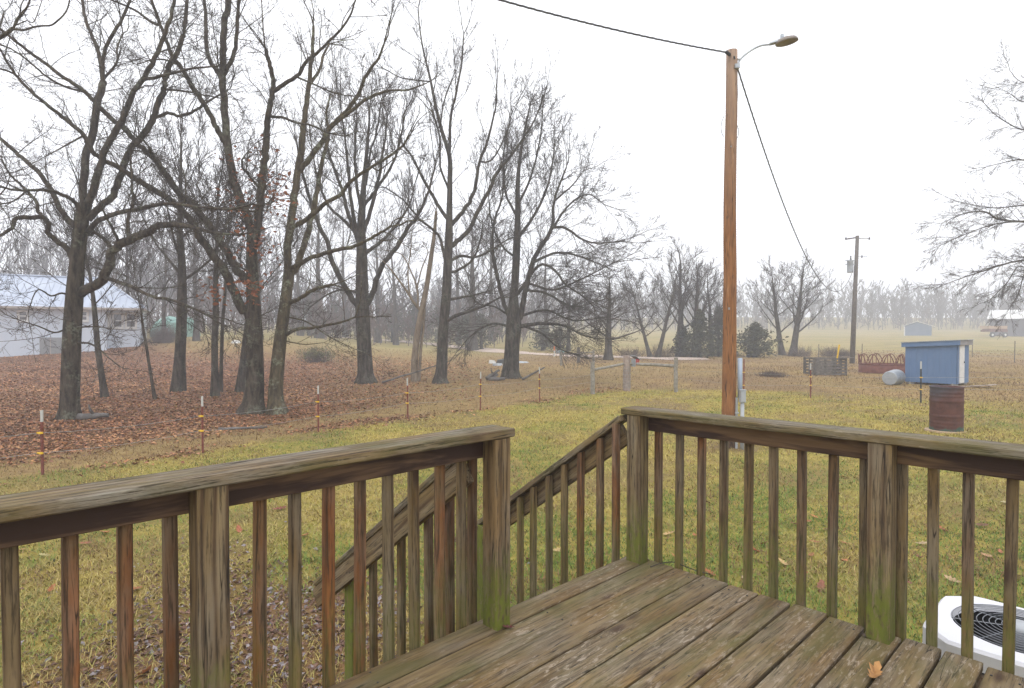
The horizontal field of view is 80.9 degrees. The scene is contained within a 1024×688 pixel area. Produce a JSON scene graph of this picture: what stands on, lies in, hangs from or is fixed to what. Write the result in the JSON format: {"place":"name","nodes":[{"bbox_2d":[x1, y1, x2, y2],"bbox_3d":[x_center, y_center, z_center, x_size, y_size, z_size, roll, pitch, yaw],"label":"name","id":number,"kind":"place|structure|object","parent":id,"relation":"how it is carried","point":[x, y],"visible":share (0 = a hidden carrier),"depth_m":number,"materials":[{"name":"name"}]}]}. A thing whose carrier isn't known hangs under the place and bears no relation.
{"place":"outdoors","nodes":[
{"label":"outdoors","id":0,"kind":"place"},
{"bbox_2d":[150,316,200,336],"bbox_3d":[-34.735,-1.814,61.995,3.714,2.152,2.837,0,1,0],"label":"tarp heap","id":1,"kind":"object","parent":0,"point":[189,334],"visible":0.25,"depth_m":61.03,"materials":[{"name":"plastic"}]},
{"bbox_2d":[0,317,1023,687],"bbox_3d":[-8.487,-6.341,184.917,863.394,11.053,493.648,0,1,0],"label":"ground","id":2,"kind":"structure","parent":0,"point":[890,337],"depth_m":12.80,"materials":[{"name":"plant"}]},
{"bbox_2d":[0,0,71,207],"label":"oak tree","id":3,"kind":"object","parent":2,"relation":"on","point":[7,32],"visible":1,"depth_m":12.48,"materials":[{"name":"brown plant"}]},
{"bbox_2d":[36,410,43,474],"bbox_3d":[-7.519,1.698,9.578,0.085,1.283,0.074,0,1,0],"label":"fence post","id":4,"kind":"object","parent":2,"relation":"on","point":[41,432],"visible":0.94,"depth_m":9.57,"materials":[{"name":"metal"}]},
{"bbox_2d":[5,375,586,436],"bbox_3d":[-4.131,1.306,13.837,0.548,0.157,21.569,1,1,40],"label":"fence wire","id":5,"kind":"object","parent":4,"relation":"attached to","point":[246,412],"visible":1,"depth_m":11.81,"materials":[{"name":"metal"}]},
{"bbox_2d":[3,381,591,457],"bbox_3d":[-4.130,1.593,13.841,0.546,0.198,21.570,1,1,40],"label":"fence wire","id":6,"kind":"object","parent":4,"relation":"attached to","point":[245,427],"visible":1,"depth_m":11.83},
{"bbox_2d":[0,274,152,356],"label":"house","id":7,"kind":"structure","parent":2,"relation":"on","point":[12,348],"depth_m":45.27,"materials":[{"name":"paint"}]},
{"bbox_2d":[16,310,28,321],"bbox_3d":[-35.489,-2.019,43.545,0.757,0.882,0.155,-1,1,-28],"label":"window","id":8,"kind":"structure","parent":7,"relation":"in","point":[25,312],"depth_m":43.55,"materials":[{"name":"glass"}]},
{"bbox_2d":[39,338,61,353],"bbox_3d":[-34.105,0.299,44.357,1.295,1.552,0.120,-1,1,-28],"label":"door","id":9,"kind":"structure","parent":7,"relation":"in","point":[57,342],"depth_m":44.31,"materials":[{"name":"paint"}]},
{"bbox_2d":[82,310,88,321],"bbox_3d":[-32.348,-2.113,45.249,0.728,0.879,0.093,-1,1,-28],"label":"window","id":10,"kind":"structure","parent":7,"relation":"in","point":[85,312],"depth_m":45.32,"materials":[{"name":"white paint"}]},
{"bbox_2d":[112,313,123,328],"bbox_3d":[-30.949,-1.823,47.095,0.841,1.286,0.155,-1,1,-28],"label":"window","id":11,"kind":"structure","parent":7,"relation":"in","point":[119,318],"depth_m":47.13,"materials":[{"name":"glass"}]},
{"bbox_2d":[124,312,136,328],"bbox_3d":[-30.177,-1.839,47.506,0.875,1.296,0.155,-1,1,-28],"label":"window","id":12,"kind":"structure","parent":7,"relation":"in","point":[127,325],"depth_m":47.51,"materials":[{"name":"glass"}]},
{"bbox_2d":[39,163,145,397],"bbox_3d":[-14.921,-2.140,21.541,3.179,8.234,3.032,-1,1,-34],"label":"young tree","id":13,"kind":"object","parent":2,"relation":"on","point":[104,391],"visible":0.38,"depth_m":21.12,"materials":[{"name":"grey plant"}]},
{"bbox_2d":[76,404,109,419],"bbox_3d":[-11.033,1.788,15.813,0.736,0.432,0.218,0,1,-13],"label":"log","id":14,"kind":"object","parent":2,"relation":"on","point":[86,416],"visible":0.98,"depth_m":15.74,"materials":[{"name":"wood"}]},
{"bbox_2d":[85,224,169,399],"bbox_3d":[-13.291,-1.105,20.563,2.171,6.190,2.380,1,1,43],"label":"young tree","id":15,"kind":"object","parent":2,"relation":"on","point":[154,395],"visible":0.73,"depth_m":20.53,"materials":[{"name":"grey plant"}]},
{"bbox_2d":[90,176,191,299],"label":"hazy tree","id":16,"kind":"object","parent":2,"relation":"on","point":[126,251],"visible":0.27,"depth_m":51.36,"materials":[{"name":"grey plant"}]},
{"bbox_2d":[0,182,282,330],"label":"hillside woods","id":17,"kind":"object","parent":2,"relation":"on","point":[64,264],"visible":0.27,"depth_m":93.42,"materials":[{"name":"grey plant"}]},
{"bbox_2d":[0,0,311,420],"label":"oak tree","id":18,"kind":"object","parent":2,"relation":"on","point":[77,291],"visible":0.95,"depth_m":15.28,"materials":[{"name":"grey plant"}]},
{"bbox_2d":[144,321,175,343],"bbox_3d":[-29.113,-1.053,49.947,3.822,2.205,3.238,0,1,-25],"label":"shrub","id":19,"kind":"object","parent":2,"relation":"on","point":[169,334],"visible":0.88,"depth_m":49.64,"materials":[{"name":"plant"}]},
{"bbox_2d":[131,206,200,341],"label":"hazy tree","id":20,"kind":"object","parent":2,"relation":"on","point":[164,303],"visible":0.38,"depth_m":49.89,"materials":[{"name":"grey plant"}]},
{"bbox_2d":[87,67,289,391],"bbox_3d":[-12.499,-4.257,23.169,8.196,12.404,4.286,0,1,-11],"label":"oak tree","id":21,"kind":"object","parent":2,"relation":"on","point":[178,382],"visible":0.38,"depth_m":23.06,"materials":[{"name":"grey plant"}]},
{"bbox_2d":[149,195,240,340],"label":"hazy tree","id":22,"kind":"object","parent":2,"relation":"on","point":[196,336],"visible":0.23,"depth_m":51.17,"materials":[{"name":"grey plant"}]},
{"bbox_2d":[198,396,203,452],"bbox_3d":[-5.859,1.648,11.327,0.086,1.326,0.074,0,1,0],"label":"fence post","id":23,"kind":"object","parent":2,"relation":"on","point":[202,425],"visible":0.95,"depth_m":11.32,"materials":[{"name":"metal"}]},
{"bbox_2d":[0,0,414,414],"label":"oak tree","id":24,"kind":"object","parent":2,"relation":"on","point":[252,402],"visible":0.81,"depth_m":16.19,"materials":[{"name":"brown plant"}]},
{"bbox_2d":[154,122,287,396],"bbox_3d":[-10.489,-3.006,21.638,4.295,9.952,3.793,-1,1,-29],"label":"young tree","id":25,"kind":"object","parent":2,"relation":"on","point":[214,388],"visible":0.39,"depth_m":21.59,"materials":[{"name":"grey plant"}]},
{"bbox_2d":[177,164,297,391],"bbox_3d":[-10.304,-2.529,23.120,4.449,8.909,3.559,0,1,0],"label":"young tree","id":26,"kind":"object","parent":2,"relation":"on","point":[221,353],"visible":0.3,"depth_m":23.00,"materials":[{"name":"brown plant"}]},
{"bbox_2d":[218,426,266,429],"bbox_3d":[-6.344,1.988,14.138,1.095,0.087,0.076,0,1,-6],"label":"log","id":27,"kind":"object","parent":2,"relation":"on","point":[226,428],"visible":0.91,"depth_m":14.11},
{"bbox_2d":[195,140,306,392],"bbox_3d":[-10.486,-2.858,22.748,5.596,9.649,3.242,0,1,17],"label":"young tree","id":28,"kind":"object","parent":2,"relation":"on","point":[240,384],"visible":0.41,"depth_m":23.00,"materials":[{"name":"grey plant"}]},
{"bbox_2d":[230,196,294,328],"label":"hazy tree","id":29,"kind":"object","parent":2,"relation":"on","point":[260,279],"visible":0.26,"depth_m":55.89,"materials":[{"name":"grey plant"}]},
{"bbox_2d":[260,211,334,335],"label":"hazy tree","id":30,"kind":"object","parent":2,"relation":"on","point":[298,281],"visible":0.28,"depth_m":76.25,"materials":[{"name":"grey plant"}]},
{"bbox_2d":[288,295,327,335],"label":"cedar tree","id":31,"kind":"object","parent":2,"relation":"on","point":[308,332],"visible":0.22,"depth_m":79.28,"materials":[{"name":"grey plant"}]},
{"bbox_2d":[0,341,618,687],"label":"leaf litter","id":32,"kind":"object","parent":2,"relation":"on","point":[49,447],"visible":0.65,"depth_m":15.84,"materials":[{"name":"plant"}]},
{"bbox_2d":[268,179,352,338],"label":"hazy tree","id":33,"kind":"object","parent":2,"relation":"on","point":[320,334],"visible":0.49,"depth_m":72.67,"materials":[{"name":"grey plant"}]},
{"bbox_2d":[293,343,340,362],"bbox_3d":[-13.230,0.625,40.492,3.364,1.364,2.577,0,1,0],"label":"shrub","id":34,"kind":"object","parent":2,"relation":"on","point":[318,355],"visible":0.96,"depth_m":40.38,"materials":[{"name":"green plant"}]},
{"bbox_2d":[315,386,318,430],"bbox_3d":[-4.462,1.616,13.777,0.086,1.322,0.074,0,1,0],"label":"fence post","id":35,"kind":"object","parent":2,"relation":"on","point":[317,401],"visible":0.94,"depth_m":13.77,"materials":[{"name":"metal"}]},
{"bbox_2d":[109,275,532,346],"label":"hillside brush","id":36,"kind":"object","parent":2,"relation":"on","point":[385,325],"visible":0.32,"depth_m":73.97,"materials":[{"name":"plant"}]},
{"bbox_2d":[325,300,349,336],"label":"cedar tree","id":37,"kind":"object","parent":2,"relation":"on","point":[335,307],"visible":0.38,"depth_m":81.80,"materials":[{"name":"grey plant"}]},
{"bbox_2d":[312,196,380,336],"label":"hazy tree","id":38,"kind":"object","parent":2,"relation":"on","point":[342,244],"visible":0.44,"depth_m":85.68,"materials":[{"name":"grey plant"}]},
{"bbox_2d":[259,26,446,383],"bbox_3d":[-6.651,-5.915,25.753,8.154,15.598,7.439,0,1,0],"label":"oak tree","id":39,"kind":"object","parent":2,"relation":"on","point":[366,374],"visible":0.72,"depth_m":26.29,"materials":[{"name":"grey plant"}]},
{"bbox_2d":[265,0,470,414],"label":"tree","id":40,"kind":"object","parent":2,"relation":"on","point":[275,400],"visible":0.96,"depth_m":16.91,"materials":[{"name":"grey plant"}]},
{"bbox_2d":[186,255,559,341],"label":"driveway woods","id":41,"kind":"object","parent":2,"relation":"on","point":[399,304],"visible":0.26,"depth_m":91.79,"materials":[{"name":"grey plant"}]},
{"bbox_2d":[337,189,412,342],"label":"hazy tree","id":42,"kind":"object","parent":2,"relation":"on","point":[377,335],"visible":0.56,"depth_m":74.15,"materials":[{"name":"grey plant"}]},
{"bbox_2d":[374,306,411,341],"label":"cedar tree","id":43,"kind":"object","parent":2,"relation":"on","point":[391,330],"visible":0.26,"depth_m":78.78,"materials":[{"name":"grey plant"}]},
{"bbox_2d":[366,206,441,344],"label":"hazy tree","id":44,"kind":"object","parent":2,"relation":"on","point":[395,329],"visible":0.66,"depth_m":70.84,"materials":[{"name":"grey plant"}]},
{"bbox_2d":[371,195,437,381],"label":"dead tree","id":45,"kind":"object","parent":2,"relation":"on","point":[416,348],"visible":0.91,"depth_m":26.98,"materials":[{"name":"brown plant"}]},
{"bbox_2d":[382,365,435,382],"bbox_3d":[-4.462,1.308,26.470,2.517,0.826,0.096,0,1,-7],"label":"log","id":46,"kind":"object","parent":2,"relation":"on","point":[406,374],"visible":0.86,"depth_m":26.43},
{"bbox_2d":[392,301,431,340],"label":"cedar tree","id":47,"kind":"object","parent":2,"relation":"on","point":[413,311],"visible":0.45,"depth_m":77.15,"materials":[{"name":"grey plant"}]},
{"bbox_2d":[424,302,461,345],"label":"cedar tree","id":48,"kind":"object","parent":2,"relation":"on","point":[436,332],"visible":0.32,"depth_m":73.22,"materials":[{"name":"grey plant"}]},
{"bbox_2d":[353,0,558,383],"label":"tall tree","id":49,"kind":"object","parent":2,"relation":"on","point":[440,375],"visible":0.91,"depth_m":25.81,"materials":[{"name":"grey plant"}]},
{"bbox_2d":[435,215,489,343],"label":"hazy tree","id":50,"kind":"object","parent":2,"relation":"on","point":[457,302],"visible":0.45,"depth_m":75.14,"materials":[{"name":"grey plant"}]},
{"bbox_2d":[431,314,500,347],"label":"cedar tree","id":51,"kind":"object","parent":2,"relation":"on","point":[465,317],"visible":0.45,"depth_m":64.28,"materials":[{"name":"grey plant"}]},
{"bbox_2d":[436,195,511,350],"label":"hazy tree","id":52,"kind":"object","parent":2,"relation":"on","point":[474,346],"visible":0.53,"depth_m":59.28,"materials":[{"name":"grey plant"}]},
{"bbox_2d":[460,312,502,348],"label":"cedar tree","id":53,"kind":"object","parent":2,"relation":"on","point":[481,340],"visible":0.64,"depth_m":61.35,"materials":[{"name":"grey plant"}]},
{"bbox_2d":[470,213,540,340],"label":"hazy tree","id":54,"kind":"object","parent":2,"relation":"on","point":[490,299],"visible":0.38,"depth_m":86.14,"materials":[{"name":"grey plant"}]},
{"bbox_2d":[0,406,1023,687],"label":"wooden deck","id":55,"kind":"structure","parent":2,"relation":"on","point":[632,618],"depth_m":2.46,"materials":[{"name":"brown wood"}]},
{"bbox_2d":[868,661,881,677],"bbox_3d":[1.366,1.229,2.257,0.054,0.029,0.150,8,6,41],"label":"oak leaf","id":56,"kind":"object","parent":55,"relation":"on","point":[875,672],"visible":1,"depth_m":2.27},
{"bbox_2d":[0,336,1023,478],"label":"rough grass","id":57,"kind":"structure","parent":2,"relation":"on","point":[852,368],"depth_m":25.69,"materials":[{"name":"beige plant"}]},
{"bbox_2d":[528,325,555,350],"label":"cedar tree","id":58,"kind":"object","parent":2,"relation":"on","point":[540,344],"visible":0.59,"depth_m":59.30,"materials":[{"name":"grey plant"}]},
{"bbox_2d":[425,71,679,378],"bbox_3d":[1.590,-5.636,28.170,11.329,14.854,7.539,0,1,0],"label":"oak tree","id":59,"kind":"object","parent":2,"relation":"on","point":[515,314],"visible":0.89,"depth_m":27.96,"materials":[{"name":"grey plant"}]},
{"bbox_2d":[519,229,590,346],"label":"hazy tree","id":60,"kind":"object","parent":2,"relation":"on","point":[544,284],"visible":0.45,"depth_m":67.50,"materials":[{"name":"grey plant"}]},
{"bbox_2d":[538,327,576,350],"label":"cedar tree","id":61,"kind":"object","parent":2,"relation":"on","point":[558,341],"visible":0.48,"depth_m":58.09,"materials":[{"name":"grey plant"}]},
{"bbox_2d":[540,268,603,350],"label":"hazy tree","id":62,"kind":"object","parent":2,"relation":"on","point":[568,341],"visible":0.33,"depth_m":58.05,"materials":[{"name":"grey plant"}]},
{"bbox_2d":[590,362,594,393],"bbox_3d":[2.951,1.352,21.976,0.186,1.382,0.169,0,1,0],"label":"wooden post","id":63,"kind":"object","parent":2,"relation":"on","point":[592,377],"visible":0.84,"depth_m":21.91,"materials":[{"name":"grey wood"}]},
{"bbox_2d":[569,271,659,359],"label":"bare tree","id":64,"kind":"object","parent":2,"relation":"on","point":[608,353],"visible":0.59,"depth_m":43.71,"materials":[{"name":"grey plant"}]},
{"bbox_2d":[623,355,630,390],"bbox_3d":[4.449,1.231,23.274,0.293,1.565,0.287,0,1,0],"label":"wooden post","id":65,"kind":"object","parent":2,"relation":"on","point":[626,361],"visible":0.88,"depth_m":23.16,"materials":[{"name":"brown wood"}]},
{"bbox_2d":[595,363,623,370],"bbox_3d":[3.685,0.852,22.622,1.869,0.248,0.117,-1,1,-45],"label":"brace rail","id":66,"kind":"object","parent":65,"relation":"attached to","point":[609,366],"visible":1,"depth_m":22.55,"materials":[{"name":"grey wood"}]},
{"bbox_2d":[630,355,640,366],"bbox_3d":[4.770,0.656,23.164,0.290,0.426,0.280,-1,1,-35],"label":"birdhouse","id":67,"kind":"object","parent":65,"relation":"attached to","point":[635,360],"visible":0.96,"depth_m":23.09,"materials":[{"name":"grey paint"}]},
{"bbox_2d":[630,362,673,366],"bbox_3d":[5.280,0.784,22.720,1.823,0.146,0.129,1,1,37],"label":"brace rail","id":68,"kind":"object","parent":65,"relation":"attached to","point":[654,364],"visible":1,"depth_m":22.60,"materials":[{"name":"grey wood"}]},
{"bbox_2d":[613,344,651,356],"bbox_3d":[9.619,0.518,48.856,3.755,1.244,2.940,0,1,0],"label":"brush","id":69,"kind":"object","parent":2,"relation":"on","point":[628,352],"visible":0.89,"depth_m":48.76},
{"bbox_2d":[616,267,680,356],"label":"bare tree","id":70,"kind":"object","parent":2,"relation":"on","point":[648,352],"visible":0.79,"depth_m":47.45,"materials":[{"name":"grey plant"}]},
{"bbox_2d":[643,342,680,356],"bbox_3d":[12.017,0.498,48.230,3.464,1.387,2.458,0,1,16],"label":"brush","id":71,"kind":"object","parent":2,"relation":"on","point":[663,353],"visible":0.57,"depth_m":47.99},
{"bbox_2d":[635,258,696,356],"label":"bare tree","id":72,"kind":"object","parent":2,"relation":"on","point":[664,330],"visible":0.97,"depth_m":46.45,"materials":[{"name":"grey plant"}]},
{"bbox_2d":[673,358,677,391],"bbox_3d":[6.057,1.241,22.174,0.172,1.477,0.153,0,1,0],"label":"wooden post","id":73,"kind":"object","parent":2,"relation":"on","point":[675,385],"visible":0.87,"depth_m":22.11,"materials":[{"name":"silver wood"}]},
{"bbox_2d":[668,324,691,356],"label":"cedar tree","id":74,"kind":"object","parent":2,"relation":"on","point":[683,331],"visible":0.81,"depth_m":48.50,"materials":[{"name":"green plant"}]},
{"bbox_2d":[645,236,722,356],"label":"bare tree","id":75,"kind":"object","parent":2,"relation":"on","point":[680,324],"visible":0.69,"depth_m":48.59,"materials":[{"name":"grey plant"}]},
{"bbox_2d":[411,305,989,329],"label":"brush","id":76,"kind":"object","parent":2,"relation":"on","point":[958,321],"visible":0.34,"depth_m":166.86,"materials":[{"name":"plant"}]},
{"bbox_2d":[682,308,719,357],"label":"cedar tree","id":77,"kind":"object","parent":2,"relation":"on","point":[700,326],"visible":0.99,"depth_m":46.26,"materials":[{"name":"green plant"}]},
{"bbox_2d":[666,253,738,356],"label":"bare tree","id":78,"kind":"object","parent":2,"relation":"on","point":[697,300],"visible":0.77,"depth_m":47.56,"materials":[{"name":"grey plant"}]},
{"bbox_2d":[399,276,1023,329],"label":"woods","id":79,"kind":"object","parent":2,"relation":"on","point":[874,306],"visible":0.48,"depth_m":176.49,"materials":[{"name":"grey plant"}]},
{"bbox_2d":[684,262,741,355],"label":"bare tree","id":80,"kind":"object","parent":2,"relation":"on","point":[714,300],"visible":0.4,"depth_m":49.65,"materials":[{"name":"grey plant"}]},
{"bbox_2d":[704,306,742,356],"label":"cedar tree","id":81,"kind":"object","parent":2,"relation":"on","point":[716,333],"visible":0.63,"depth_m":48.59,"materials":[{"name":"green plant"}]},
{"bbox_2d":[738,389,746,449],"bbox_3d":[4.480,1.520,11.674,0.120,1.265,0.116,0,1,0],"label":"electrical box","id":82,"kind":"object","parent":2,"relation":"on","point":[742,396],"visible":0.69,"depth_m":11.64,"materials":[{"name":"grey plastic"}]},
{"bbox_2d":[721,34,798,448],"bbox_3d":[4.773,-1.792,11.667,1.395,8.289,0.364,0,1,13],"label":"light pole","id":83,"kind":"object","parent":2,"relation":"on","point":[729,402],"visible":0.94,"depth_m":11.72,"materials":[{"name":"brown wood"}]},
{"bbox_2d":[498,0,725,52],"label":"service cable","id":84,"kind":"object","parent":83,"relation":"attached to","point":[550,13],"visible":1,"depth_m":10.19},
{"bbox_2d":[733,56,852,291],"bbox_3d":[13.502,-4.121,25.785,0.036,3.392,33.770,1,1,33],"label":"service cable","id":85,"kind":"object","parent":83,"relation":"attached to","point":[774,178],"visible":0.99,"depth_m":14.98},
{"bbox_2d":[736,321,788,357],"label":"cedar tree","id":86,"kind":"object","parent":2,"relation":"on","point":[755,334],"visible":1,"depth_m":47.48,"materials":[{"name":"green plant"}]},
{"bbox_2d":[753,370,787,376],"bbox_3d":[11.026,1.252,25.590,1.396,0.385,1.141,0,1,0],"label":"brush pile","id":87,"kind":"object","parent":2,"relation":"on","point":[768,373],"visible":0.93,"depth_m":25.45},
{"bbox_2d":[745,253,822,354],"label":"bare tree","id":88,"kind":"object","parent":2,"relation":"on","point":[775,314],"visible":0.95,"depth_m":50.96,"materials":[{"name":"grey plant"}]},
{"bbox_2d":[778,344,812,356],"bbox_3d":[23.434,0.592,49.292,3.420,1.216,2.453,0,1,-23],"label":"brush","id":89,"kind":"object","parent":2,"relation":"on","point":[800,352],"visible":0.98,"depth_m":49.22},
{"bbox_2d":[775,248,836,355],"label":"bare tree","id":90,"kind":"object","parent":2,"relation":"on","point":[797,322],"visible":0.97,"depth_m":50.10,"materials":[{"name":"grey plant"}]},
{"bbox_2d":[817,579,825,591],"bbox_3d":[2.723,2.133,5.282,0.078,0.016,0.168,3,25,34],"label":"oak leaf","id":91,"kind":"object","parent":2,"relation":"on","point":[821,582],"visible":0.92,"depth_m":5.30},
{"bbox_2d":[803,357,853,375],"bbox_3d":[14.125,0.976,26.843,1.602,0.833,1.495,0,1,0],"label":"pallet bin","id":92,"kind":"object","parent":2,"relation":"on","point":[825,365],"visible":0.92,"depth_m":26.44,"materials":[{"name":"grey wood"}]},
{"bbox_2d":[814,345,844,356],"bbox_3d":[26.113,0.505,48.929,2.385,1.147,2.189,0,1,16],"label":"brush","id":93,"kind":"object","parent":2,"relation":"on","point":[828,353],"visible":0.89,"depth_m":48.70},
{"bbox_2d":[845,236,869,363],"bbox_3d":[23.024,-2.799,40.040,1.990,8.797,0.411,0,1,-20],"label":"utility pole","id":94,"kind":"object","parent":2,"relation":"on","point":[851,264],"visible":0.98,"depth_m":39.85,"materials":[{"name":"grey wood"}]},
{"bbox_2d":[858,353,904,373],"bbox_3d":[17.449,0.902,28.319,1.948,0.880,1.952,0,1,0],"label":"hay feeder","id":95,"kind":"object","parent":2,"relation":"on","point":[876,367],"visible":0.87,"depth_m":27.74,"materials":[{"name":"red metal"}]},
{"bbox_2d":[882,369,905,384],"bbox_3d":[14.271,1.260,22.450,0.965,0.595,0.595,-1,1,-45],"label":"metal drum","id":96,"kind":"object","parent":2,"relation":"on","point":[889,377],"visible":0.92,"depth_m":22.17,"materials":[{"name":"metal"}]},
{"bbox_2d":[902,321,934,335],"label":"barn","id":97,"kind":"structure","parent":2,"relation":"on","point":[916,328],"depth_m":116.68,"materials":[{"name":"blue metal"}]},
{"bbox_2d":[920,361,921,402],"bbox_3d":[11.484,1.200,16.870,0.088,1.422,0.074,0,1,0],"label":"fence post","id":98,"kind":"object","parent":2,"relation":"on","point":[920,381],"visible":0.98,"depth_m":16.87,"materials":[{"name":"metal"}]},
{"bbox_2d":[688,371,1023,377],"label":"fence wire","id":99,"kind":"object","parent":98,"relation":"attached to","point":[922,377],"visible":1,"depth_m":16.76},
{"bbox_2d":[901,339,973,385],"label":"garden shed","id":100,"kind":"structure","parent":2,"relation":"on","point":[944,358],"depth_m":22.05,"materials":[{"name":"blue paint"}]},
{"bbox_2d":[959,345,964,382],"bbox_3d":[16.381,0.727,21.842,0.609,1.389,0.069,-1,1,-40],"label":"door","id":101,"kind":"structure","parent":100,"relation":"in","point":[961,347],"depth_m":21.80,"materials":[{"name":"white paint"}]},
{"bbox_2d":[924,385,966,433],"bbox_3d":[8.856,1.340,12.254,0.734,0.949,0.715,0,1,0],"label":"burn barrel","id":102,"kind":"object","parent":2,"relation":"on","point":[946,408],"visible":1,"depth_m":12.05,"materials":[{"name":"brown metal"}]},
{"bbox_2d":[904,39,1023,339],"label":"elm tree","id":103,"kind":"object","parent":2,"relation":"on","point":[1001,217],"visible":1,"depth_m":24.54,"materials":[{"name":"grey plant"}]},
{"bbox_2d":[922,596,1023,677],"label":"air conditioner","id":104,"kind":"object","parent":2,"relation":"on","point":[988,633],"visible":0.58,"depth_m":3.05,"materials":[{"name":"white metal"}]},
{"bbox_2d":[980,326,1007,336],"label":"hay wagon","id":105,"kind":"object","parent":2,"relation":"on","point":[992,329],"visible":1,"depth_m":104.02,"materials":[{"name":"red metal"}]},
{"bbox_2d":[987,310,1023,336],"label":"barn","id":106,"kind":"structure","parent":2,"relation":"on","point":[1018,318],"depth_m":110.45,"materials":[{"name":"grey metal"}]},
{"bbox_2d":[0,0,1023,323],"label":"sky","id":107,"kind":"structure","parent":0,"point":[854,117],"materials":[{"name":"white"}]},
{"bbox_2d":[331,336,706,359],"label":"driveway","id":108,"kind":"structure","parent":0,"point":[524,352],"depth_m":52.88,"materials":[{"name":"gravel"}]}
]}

